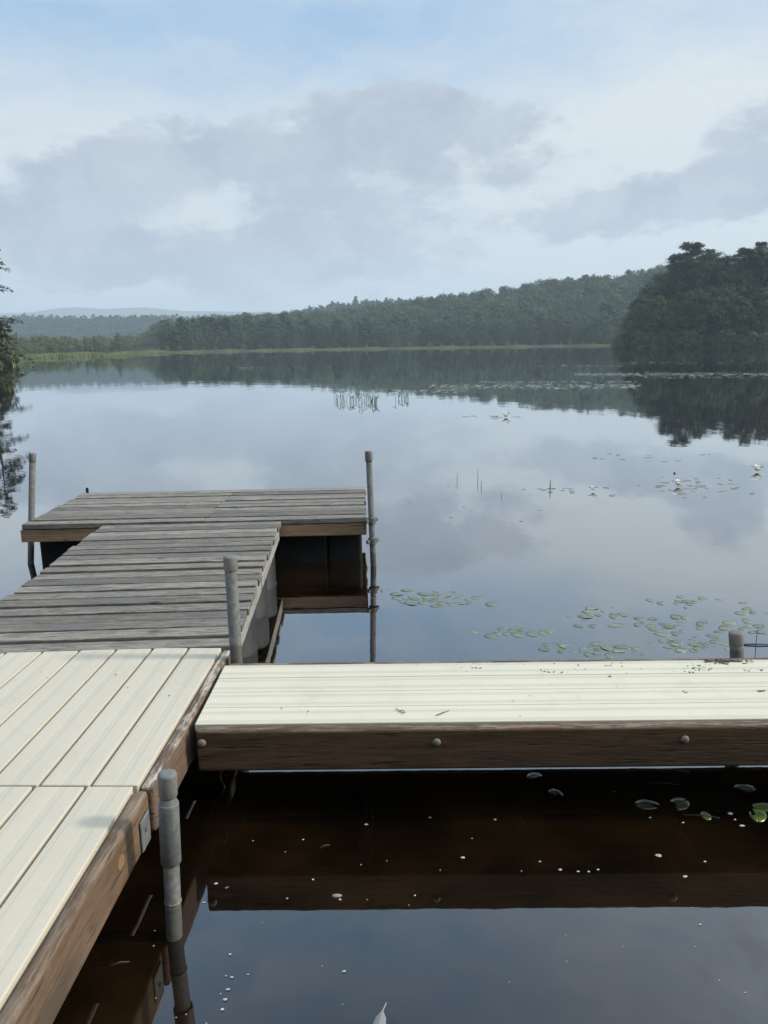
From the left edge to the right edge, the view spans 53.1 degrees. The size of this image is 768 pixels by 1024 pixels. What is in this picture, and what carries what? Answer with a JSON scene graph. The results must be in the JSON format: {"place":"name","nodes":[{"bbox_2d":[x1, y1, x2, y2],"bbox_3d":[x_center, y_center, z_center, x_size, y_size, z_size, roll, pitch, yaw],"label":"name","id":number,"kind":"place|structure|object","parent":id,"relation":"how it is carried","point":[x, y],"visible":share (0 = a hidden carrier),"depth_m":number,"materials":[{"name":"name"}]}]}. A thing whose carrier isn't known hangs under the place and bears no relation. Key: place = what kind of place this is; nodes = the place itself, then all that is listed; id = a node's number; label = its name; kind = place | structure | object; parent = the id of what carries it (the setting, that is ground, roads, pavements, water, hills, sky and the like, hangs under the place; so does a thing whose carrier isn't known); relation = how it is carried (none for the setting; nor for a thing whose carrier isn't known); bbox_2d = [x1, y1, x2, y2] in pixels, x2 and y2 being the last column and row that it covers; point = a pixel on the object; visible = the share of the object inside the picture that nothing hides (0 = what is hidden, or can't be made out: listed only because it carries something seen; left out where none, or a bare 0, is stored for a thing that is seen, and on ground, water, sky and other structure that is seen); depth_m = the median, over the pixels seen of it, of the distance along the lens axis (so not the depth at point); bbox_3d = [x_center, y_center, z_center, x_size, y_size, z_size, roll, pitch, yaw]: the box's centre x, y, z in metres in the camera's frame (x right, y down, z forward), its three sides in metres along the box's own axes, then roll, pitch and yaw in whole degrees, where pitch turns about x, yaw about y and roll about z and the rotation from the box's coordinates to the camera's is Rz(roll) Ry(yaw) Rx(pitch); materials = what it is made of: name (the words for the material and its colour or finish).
{"place":"outdoors","nodes":[
{"label":"outdoors","id":0,"kind":"place"},
{"bbox_2d":[12,343,610,365],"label":"marsh grass","id":1,"kind":"structure","parent":0,"point":[64,355],"depth_m":340.32,"materials":[{"name":"plant"}]},
{"bbox_2d":[0,346,767,1023],"bbox_3d":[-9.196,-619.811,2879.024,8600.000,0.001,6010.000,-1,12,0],"label":"lake","id":2,"kind":"structure","parent":0,"point":[538,902],"depth_m":4.02,"materials":[{"name":"liquid"}]},
{"bbox_2d":[27,453,35,563],"bbox_3d":[-2.570,0.525,5.589,0.050,1.934,0.050,6,12,-2],"label":"dock post","id":3,"kind":"object","parent":2,"relation":"in","point":[31,496],"visible":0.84,"depth_m":5.44,"materials":[{"name":"grey metal"}]},
{"bbox_2d":[0,787,150,1023],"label":"dock section","id":4,"kind":"object","parent":2,"relation":"on","point":[69,856],"visible":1,"depth_m":1.77,"materials":[{"name":"beige"}]},
{"bbox_2d":[0,568,261,658],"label":"weathered walkway","id":5,"kind":"structure","parent":2,"relation":"on","point":[151,610],"depth_m":3.52,"materials":[{"name":"grey wood"}]},
{"bbox_2d":[0,648,230,830],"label":"dock section","id":6,"kind":"object","parent":5,"relation":"attached to","point":[85,719],"visible":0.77,"depth_m":2.53,"materials":[{"name":"beige"}]},
{"bbox_2d":[40,521,280,618],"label":"weathered walkway","id":7,"kind":"structure","parent":2,"relation":"on","point":[155,547],"depth_m":4.56,"materials":[{"name":"grey wood"}]},
{"bbox_2d":[157,769,182,941],"bbox_3d":[-0.552,1.368,2.066,0.051,1.471,0.051,0,12,-6],"label":"dock post","id":8,"kind":"object","parent":2,"relation":"in","point":[169,830],"visible":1,"depth_m":1.94,"materials":[{"name":"grey metal"}]},
{"bbox_2d":[20,487,366,568],"bbox_3d":[-1.317,0.184,5.920,2.372,0.580,1.214,-1,12,-2],"label":"square dock","id":9,"kind":"object","parent":2,"relation":"on","point":[319,525],"visible":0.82,"depth_m":5.47,"materials":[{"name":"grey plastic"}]},
{"bbox_2d":[223,555,242,663],"bbox_3d":[-0.566,0.973,3.073,0.053,1.653,0.053,-1,12,0],"label":"dock post","id":10,"kind":"object","parent":2,"relation":"in","point":[230,564],"visible":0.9,"depth_m":2.92,"materials":[{"name":"grey metal"}]},
{"bbox_2d":[365,451,378,565],"bbox_3d":[-0.070,0.472,5.399,0.062,1.808,0.110,8,15,44],"label":"dock post","id":11,"kind":"object","parent":2,"relation":"in","point":[372,540],"visible":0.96,"depth_m":5.29,"materials":[{"name":"grey metal"}]},
{"bbox_2d":[373,1002,386,1023],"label":"feather","id":12,"kind":"object","parent":2,"relation":"on","point":[380,1017],"visible":1,"depth_m":1.74,"materials":[{"name":"white"}]},
{"bbox_2d":[24,356,767,392],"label":"distant lily pads","id":13,"kind":"object","parent":2,"relation":"on","point":[560,386],"visible":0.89,"depth_m":28.43,"materials":[{"name":"plant"}]},
{"bbox_2d":[153,791,745,1023],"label":"floating specks","id":14,"kind":"object","parent":2,"relation":"on","point":[657,855],"visible":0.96,"depth_m":2.21,"materials":[{"name":"white"}]},
{"bbox_2d":[195,658,767,770],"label":"dock gangway","id":15,"kind":"object","parent":2,"relation":"on","point":[588,713],"visible":1,"depth_m":2.48,"materials":[{"name":"beige"}]},
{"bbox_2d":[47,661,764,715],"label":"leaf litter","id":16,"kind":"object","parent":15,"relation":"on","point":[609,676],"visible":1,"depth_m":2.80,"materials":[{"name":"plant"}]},
{"bbox_2d":[704,658,752,663],"bbox_3d":[1.281,0.556,2.862,0.179,0.010,0.052,-1,12,0],"label":"debris heap","id":17,"kind":"object","parent":15,"relation":"on","point":[720,660],"visible":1,"depth_m":2.86,"materials":[{"name":"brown plant"}]},
{"bbox_2d":[527,772,541,778],"bbox_3d":[0.532,0.936,2.731,0.061,0.001,0.042,-7,13,-27],"label":"lily pad","id":18,"kind":"object","parent":2,"relation":"on","point":[535,775],"visible":1,"depth_m":2.73,"materials":[{"name":"plant"}]},
{"bbox_2d":[549,789,562,795],"bbox_3d":[0.588,0.959,2.625,0.040,0.006,0.056,-13,22,-32],"label":"lily pad","id":19,"kind":"object","parent":2,"relation":"on","point":[555,792],"visible":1,"depth_m":2.63,"materials":[{"name":"plant"}]},
{"bbox_2d":[600,645,612,650],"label":"lily pad","id":20,"kind":"object","parent":2,"relation":"on","point":[606,647],"visible":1,"depth_m":3.87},
{"bbox_2d":[635,799,658,808],"bbox_3d":[0.874,0.971,2.553,0.080,0.001,0.056,0,12,2],"label":"lily pad","id":21,"kind":"object","parent":2,"relation":"on","point":[648,803],"visible":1,"depth_m":2.56,"materials":[{"name":"plant"}]},
{"bbox_2d":[654,632,669,636],"bbox_3d":[1.457,0.642,4.032,0.081,0.001,0.056,7,14,32],"label":"lily pad","id":22,"kind":"object","parent":2,"relation":"on","point":[661,634],"visible":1,"depth_m":4.03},
{"bbox_2d":[672,478,686,484],"bbox_3d":[3.115,-0.322,8.133,0.174,0.068,0.171,-4,13,-14],"label":"water lily","id":23,"kind":"object","parent":2,"relation":"on","point":[677,481],"visible":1,"depth_m":8.12,"materials":[{"name":"white plant"}]},
{"bbox_2d":[670,798,688,809],"bbox_3d":[0.976,0.969,2.551,0.089,0.002,0.062,-9,14,-31],"label":"lily pad","id":24,"kind":"object","parent":2,"relation":"on","point":[682,805],"visible":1,"depth_m":2.55,"materials":[{"name":"plant"}]},
{"bbox_2d":[701,811,711,819],"bbox_3d":[1.041,0.982,2.486,0.031,0.001,0.048,-1,12,2],"label":"lily pad","id":25,"kind":"object","parent":2,"relation":"on","point":[706,817],"visible":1,"depth_m":2.48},
{"bbox_2d":[718,625,731,630],"bbox_3d":[1.821,0.620,4.109,0.086,0.001,0.066,-13,17,-43],"label":"lily pad","id":26,"kind":"object","parent":2,"relation":"on","point":[723,627],"visible":1,"depth_m":4.11,"materials":[{"name":"plant"}]},
{"bbox_2d":[728,630,743,657],"bbox_3d":[1.438,1.121,3.088,0.054,1.366,0.054,-7,12,1],"label":"dock post","id":27,"kind":"object","parent":2,"relation":"in","point":[736,643],"visible":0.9,"depth_m":2.94,"materials":[{"name":"grey metal"}]},
{"bbox_2d":[734,784,754,791],"bbox_3d":[1.237,0.946,2.638,0.067,0.007,0.048,6,12,5],"label":"lily pad","id":28,"kind":"object","parent":2,"relation":"on","point":[745,787],"visible":1,"depth_m":2.64,"materials":[{"name":"plant"}]},
{"bbox_2d":[750,464,763,470],"bbox_3d":[4.354,-0.523,8.961,0.188,0.075,0.191,-5,13,-17],"label":"water lily","id":29,"kind":"object","parent":2,"relation":"on","point":[757,467],"visible":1,"depth_m":8.95,"materials":[{"name":"white plant"}]},
{"bbox_2d":[749,808,766,821],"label":"lily pad","id":30,"kind":"object","parent":2,"relation":"on","point":[759,816],"visible":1,"depth_m":2.48,"materials":[{"name":"plant"}]},
{"bbox_2d":[752,803,767,810],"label":"lily pad","id":31,"kind":"object","parent":2,"relation":"on","point":[761,806],"visible":1,"depth_m":2.53,"materials":[{"name":"plant"}]},
{"bbox_2d":[0,293,767,365],"bbox_3d":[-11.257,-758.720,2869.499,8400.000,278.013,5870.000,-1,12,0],"label":"terrain","id":32,"kind":"structure","parent":0,"point":[77,312],"depth_m":4875.04,"materials":[{"name":"plant"}]},
{"bbox_2d":[0,344,16,365],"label":"shrub","id":33,"kind":"object","parent":32,"relation":"on","point":[8,353],"visible":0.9,"depth_m":83.47,"materials":[{"name":"green plant"}]},
{"bbox_2d":[0,331,18,360],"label":"shrub","id":34,"kind":"object","parent":32,"relation":"on","point":[3,340],"visible":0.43,"depth_m":86.24,"materials":[{"name":"green plant"}]},
{"bbox_2d":[0,249,33,362],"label":"hemlock tree","id":35,"kind":"object","parent":32,"relation":"on","point":[5,325],"visible":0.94,"depth_m":85.02,"materials":[{"name":"green plant"}]},
{"bbox_2d":[45,343,58,352],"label":"marsh shrub","id":36,"kind":"object","parent":32,"relation":"on","point":[52,346],"visible":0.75,"depth_m":225.16,"materials":[{"name":"green plant"}]},
{"bbox_2d":[6,330,157,352],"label":"marsh woods","id":37,"kind":"object","parent":32,"relation":"on","point":[142,340],"visible":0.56,"depth_m":374.89,"materials":[{"name":"green plant"}]},
{"bbox_2d":[160,337,169,349],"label":"pine tree","id":38,"kind":"object","parent":32,"relation":"on","point":[163,344],"visible":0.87,"depth_m":327.90,"materials":[{"name":"green plant"}]},
{"bbox_2d":[157,325,176,350],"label":"broadleaf tree","id":39,"kind":"object","parent":32,"relation":"on","point":[166,327],"visible":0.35,"depth_m":349.38,"materials":[{"name":"green plant"}]},
{"bbox_2d":[158,322,176,341],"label":"broadleaf tree","id":40,"kind":"object","parent":32,"relation":"on","point":[170,326],"visible":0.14,"depth_m":362.60,"materials":[{"name":"green plant"}]},
{"bbox_2d":[159,329,176,350],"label":"broadleaf tree","id":41,"kind":"object","parent":32,"relation":"on","point":[164,335],"visible":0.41,"depth_m":338.04,"materials":[{"name":"green plant"}]},
{"bbox_2d":[168,330,180,348],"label":"pine tree","id":42,"kind":"object","parent":32,"relation":"on","point":[173,338],"visible":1,"depth_m":333.52,"materials":[{"name":"green plant"}]},
{"bbox_2d":[174,317,188,329],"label":"broadleaf tree","id":43,"kind":"object","parent":32,"relation":"on","point":[181,320],"visible":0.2,"depth_m":373.50,"materials":[{"name":"green plant"}]},
{"bbox_2d":[197,317,212,334],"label":"pine tree","id":44,"kind":"object","parent":32,"relation":"on","point":[203,319],"visible":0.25,"depth_m":387.51,"materials":[{"name":"green plant"}]},
{"bbox_2d":[0,297,423,339],"bbox_3d":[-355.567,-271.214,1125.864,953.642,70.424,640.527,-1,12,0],"label":"hillside woods","id":45,"kind":"object","parent":32,"relation":"on","point":[71,320],"visible":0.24,"depth_m":1301.43,"materials":[{"name":"green plant"}]},
{"bbox_2d":[207,317,216,341],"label":"pine tree","id":46,"kind":"object","parent":32,"relation":"on","point":[212,320],"visible":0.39,"depth_m":391.59,"materials":[{"name":"green plant"}]},
{"bbox_2d":[221,318,233,345],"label":"pine tree","id":47,"kind":"object","parent":32,"relation":"on","point":[226,321],"visible":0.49,"depth_m":388.98,"materials":[{"name":"green plant"}]},
{"bbox_2d":[226,323,246,349],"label":"broadleaf tree","id":48,"kind":"object","parent":32,"relation":"on","point":[237,339],"visible":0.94,"depth_m":386.68,"materials":[{"name":"green plant"}]},
{"bbox_2d":[234,323,248,349],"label":"broadleaf tree","id":49,"kind":"object","parent":32,"relation":"on","point":[243,330],"visible":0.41,"depth_m":392.95,"materials":[{"name":"green plant"}]},
{"bbox_2d":[238,318,258,348],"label":"broadleaf tree","id":50,"kind":"object","parent":32,"relation":"on","point":[254,335],"visible":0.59,"depth_m":398.36,"materials":[{"name":"green plant"}]},
{"bbox_2d":[244,338,254,349],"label":"broadleaf tree","id":51,"kind":"object","parent":32,"relation":"on","point":[249,343],"visible":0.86,"depth_m":394.77,"materials":[{"name":"green plant"}]},
{"bbox_2d":[256,332,266,347],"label":"pine tree","id":52,"kind":"object","parent":32,"relation":"on","point":[260,339],"visible":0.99,"depth_m":391.01,"materials":[{"name":"green plant"}]},
{"bbox_2d":[262,319,274,335],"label":"pine tree","id":53,"kind":"object","parent":32,"relation":"on","point":[268,322],"visible":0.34,"depth_m":419.02,"materials":[{"name":"green plant"}]},
{"bbox_2d":[265,328,280,348],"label":"broadleaf tree","id":54,"kind":"object","parent":32,"relation":"on","point":[270,335],"visible":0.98,"depth_m":399.58,"materials":[{"name":"green plant"}]},
{"bbox_2d":[280,336,286,347],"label":"pine tree","id":55,"kind":"object","parent":32,"relation":"on","point":[283,342],"visible":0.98,"depth_m":401.69,"materials":[{"name":"green plant"}]},
{"bbox_2d":[303,323,313,347],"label":"pine tree","id":56,"kind":"object","parent":32,"relation":"on","point":[308,334],"visible":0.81,"depth_m":419.27,"materials":[{"name":"green plant"}]},
{"bbox_2d":[311,331,320,345],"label":"pine tree","id":57,"kind":"object","parent":32,"relation":"on","point":[315,337],"visible":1,"depth_m":414.11,"materials":[{"name":"green plant"}]},
{"bbox_2d":[314,321,331,345],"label":"broadleaf tree","id":58,"kind":"object","parent":32,"relation":"on","point":[321,323],"visible":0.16,"depth_m":428.24,"materials":[{"name":"green plant"}]},
{"bbox_2d":[333,326,350,347],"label":"broadleaf tree","id":59,"kind":"object","parent":32,"relation":"on","point":[343,330],"visible":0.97,"depth_m":414.82,"materials":[{"name":"green plant"}]},
{"bbox_2d":[359,317,374,346],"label":"pine tree","id":60,"kind":"object","parent":32,"relation":"on","point":[366,320],"visible":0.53,"depth_m":426.96,"materials":[{"name":"green plant"}]},
{"bbox_2d":[378,333,390,346],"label":"broadleaf tree","id":61,"kind":"object","parent":32,"relation":"on","point":[382,340],"visible":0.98,"depth_m":418.64,"materials":[{"name":"green plant"}]},
{"bbox_2d":[400,336,409,346],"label":"broadleaf tree","id":62,"kind":"object","parent":32,"relation":"on","point":[403,339],"visible":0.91,"depth_m":420.01,"materials":[{"name":"green plant"}]},
{"bbox_2d":[154,272,658,334],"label":"pine woods","id":63,"kind":"object","parent":32,"relation":"on","point":[605,307],"visible":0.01,"depth_m":496.65,"materials":[{"name":"green plant"}]},
{"bbox_2d":[401,322,419,346],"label":"broadleaf tree","id":64,"kind":"object","parent":32,"relation":"on","point":[410,327],"visible":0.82,"depth_m":429.22,"materials":[{"name":"green plant"}]},
{"bbox_2d":[419,334,430,346],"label":"broadleaf tree","id":65,"kind":"object","parent":32,"relation":"on","point":[423,342],"visible":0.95,"depth_m":417.22,"materials":[{"name":"green plant"}]},
{"bbox_2d":[147,255,759,340],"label":"broadleaf woods","id":66,"kind":"object","parent":32,"relation":"on","point":[617,292],"visible":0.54,"depth_m":513.17,"materials":[{"name":"green plant"}]},
{"bbox_2d":[455,334,465,345],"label":"broadleaf tree","id":67,"kind":"object","parent":32,"relation":"on","point":[459,343],"visible":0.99,"depth_m":418.38,"materials":[{"name":"green plant"}]},
{"bbox_2d":[467,332,477,345],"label":"broadleaf tree","id":68,"kind":"object","parent":32,"relation":"on","point":[474,336],"visible":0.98,"depth_m":415.08,"materials":[{"name":"green plant"}]},
{"bbox_2d":[474,312,482,321],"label":"pine tree","id":69,"kind":"object","parent":32,"relation":"on","point":[478,317],"visible":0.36,"depth_m":454.04,"materials":[{"name":"green plant"}]},
{"bbox_2d":[518,324,532,344],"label":"broadleaf tree","id":70,"kind":"object","parent":32,"relation":"on","point":[526,331],"visible":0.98,"depth_m":415.73,"materials":[{"name":"green plant"}]},
{"bbox_2d":[533,313,549,343],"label":"pine tree","id":71,"kind":"object","parent":32,"relation":"on","point":[540,321],"visible":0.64,"depth_m":419.34,"materials":[{"name":"green plant"}]},
{"bbox_2d":[559,334,569,344],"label":"broadleaf tree","id":72,"kind":"object","parent":32,"relation":"on","point":[564,339],"visible":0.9,"depth_m":405.34,"materials":[{"name":"green plant"}]},
{"bbox_2d":[576,331,588,343],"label":"broadleaf tree","id":73,"kind":"object","parent":32,"relation":"on","point":[583,334],"visible":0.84,"depth_m":398.02,"materials":[{"name":"green plant"}]},
{"bbox_2d":[589,329,597,343],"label":"broadleaf tree","id":74,"kind":"object","parent":32,"relation":"on","point":[591,337],"visible":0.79,"depth_m":390.11,"materials":[{"name":"green plant"}]},
{"bbox_2d":[608,315,627,338],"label":"broadleaf tree","id":75,"kind":"object","parent":32,"relation":"on","point":[616,323],"visible":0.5,"depth_m":402.30,"materials":[{"name":"green plant"}]},
{"bbox_2d":[611,332,626,347],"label":"shrub","id":76,"kind":"object","parent":32,"relation":"on","point":[617,339],"visible":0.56,"depth_m":206.41,"materials":[{"name":"green plant"}]},
{"bbox_2d":[619,309,643,347],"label":"broadleaf tree","id":77,"kind":"object","parent":32,"relation":"on","point":[631,316],"visible":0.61,"depth_m":199.56,"materials":[{"name":"green plant"}]},
{"bbox_2d":[623,295,647,318],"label":"broadleaf tree","id":78,"kind":"object","parent":32,"relation":"on","point":[634,303],"visible":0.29,"depth_m":234.24,"materials":[{"name":"green plant"}]},
{"bbox_2d":[626,303,654,346],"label":"broadleaf tree","id":79,"kind":"object","parent":32,"relation":"on","point":[641,310],"visible":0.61,"depth_m":197.37,"materials":[{"name":"green plant"}]},
{"bbox_2d":[633,282,655,308],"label":"broadleaf tree","id":80,"kind":"object","parent":32,"relation":"on","point":[648,286],"visible":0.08,"depth_m":240.50,"materials":[{"name":"green plant"}]},
{"bbox_2d":[635,272,663,297],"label":"broadleaf tree","id":81,"kind":"object","parent":32,"relation":"on","point":[654,279],"visible":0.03,"depth_m":246.11,"materials":[{"name":"green plant"}]},
{"bbox_2d":[638,281,672,328],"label":"broadleaf tree","id":82,"kind":"object","parent":32,"relation":"on","point":[653,295],"visible":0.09,"depth_m":208.30,"materials":[{"name":"green plant"}]},
{"bbox_2d":[648,270,693,328],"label":"broadleaf tree","id":83,"kind":"object","parent":32,"relation":"on","point":[679,287],"visible":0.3,"depth_m":202.41,"materials":[{"name":"green plant"}]},
{"bbox_2d":[652,252,694,331],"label":"pine tree","id":84,"kind":"object","parent":32,"relation":"on","point":[671,258],"visible":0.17,"depth_m":205.88,"materials":[{"name":"green plant"}]},
{"bbox_2d":[655,241,717,323],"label":"pine tree","id":85,"kind":"object","parent":32,"relation":"on","point":[700,263],"visible":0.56,"depth_m":200.97,"materials":[{"name":"green plant"}]},
{"bbox_2d":[686,260,729,314],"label":"broadleaf tree","id":86,"kind":"object","parent":32,"relation":"on","point":[719,269],"visible":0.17,"depth_m":200.19,"materials":[{"name":"green plant"}]},
{"bbox_2d":[696,249,725,272],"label":"pine tree","id":87,"kind":"object","parent":32,"relation":"on","point":[714,252],"visible":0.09,"depth_m":208.81,"materials":[{"name":"green plant"}]},
{"bbox_2d":[692,286,734,346],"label":"broadleaf tree","id":88,"kind":"object","parent":32,"relation":"on","point":[711,292],"visible":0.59,"depth_m":189.86,"materials":[{"name":"green plant"}]},
{"bbox_2d":[701,266,743,325],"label":"broadleaf tree","id":89,"kind":"object","parent":32,"relation":"on","point":[724,273],"visible":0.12,"depth_m":198.79,"materials":[{"name":"green plant"}]},
{"bbox_2d":[713,328,735,346],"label":"shrub","id":90,"kind":"object","parent":32,"relation":"on","point":[729,332],"visible":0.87,"depth_m":187.55,"materials":[{"name":"green plant"}]},
{"bbox_2d":[711,255,738,280],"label":"pine tree","id":91,"kind":"object","parent":32,"relation":"on","point":[725,260],"visible":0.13,"depth_m":202.89,"materials":[{"name":"green plant"}]},
{"bbox_2d":[709,283,742,344],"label":"broadleaf tree","id":92,"kind":"object","parent":32,"relation":"on","point":[729,292],"visible":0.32,"depth_m":190.17,"materials":[{"name":"green plant"}]},
{"bbox_2d":[714,295,757,345],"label":"broadleaf tree","id":93,"kind":"object","parent":32,"relation":"on","point":[740,302],"visible":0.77,"depth_m":187.45,"materials":[{"name":"green plant"}]},
{"bbox_2d":[727,267,752,323],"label":"broadleaf tree","id":94,"kind":"object","parent":32,"relation":"on","point":[738,282],"visible":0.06,"depth_m":199.02,"materials":[{"name":"green plant"}]},
{"bbox_2d":[729,247,767,317],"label":"pine tree","id":95,"kind":"object","parent":32,"relation":"on","point":[743,260],"visible":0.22,"depth_m":198.92,"materials":[{"name":"green plant"}]},
{"bbox_2d":[730,268,767,327],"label":"broadleaf tree","id":96,"kind":"object","parent":32,"relation":"on","point":[739,289],"visible":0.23,"depth_m":196.55,"materials":[{"name":"green plant"}]},
{"bbox_2d":[733,302,765,344],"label":"broadleaf tree","id":97,"kind":"object","parent":32,"relation":"on","point":[752,309],"visible":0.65,"depth_m":186.49,"materials":[{"name":"green plant"}]},
{"bbox_2d":[737,241,767,331],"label":"pine tree","id":98,"kind":"object","parent":32,"relation":"on","point":[760,259],"visible":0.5,"depth_m":195.81,"materials":[{"name":"green plant"}]},
{"bbox_2d":[743,331,761,346],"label":"shrub","id":99,"kind":"object","parent":32,"relation":"on","point":[753,334],"visible":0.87,"depth_m":184.31,"materials":[{"name":"green plant"}]},
{"bbox_2d":[749,286,767,344],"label":"broadleaf tree","id":100,"kind":"object","parent":32,"relation":"on","point":[758,298],"visible":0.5,"depth_m":187.93,"materials":[{"name":"green plant"}]},
{"bbox_2d":[0,0,767,312],"label":"sky","id":101,"kind":"structure","parent":0,"point":[183,155],"materials":[{"name":"blue"}]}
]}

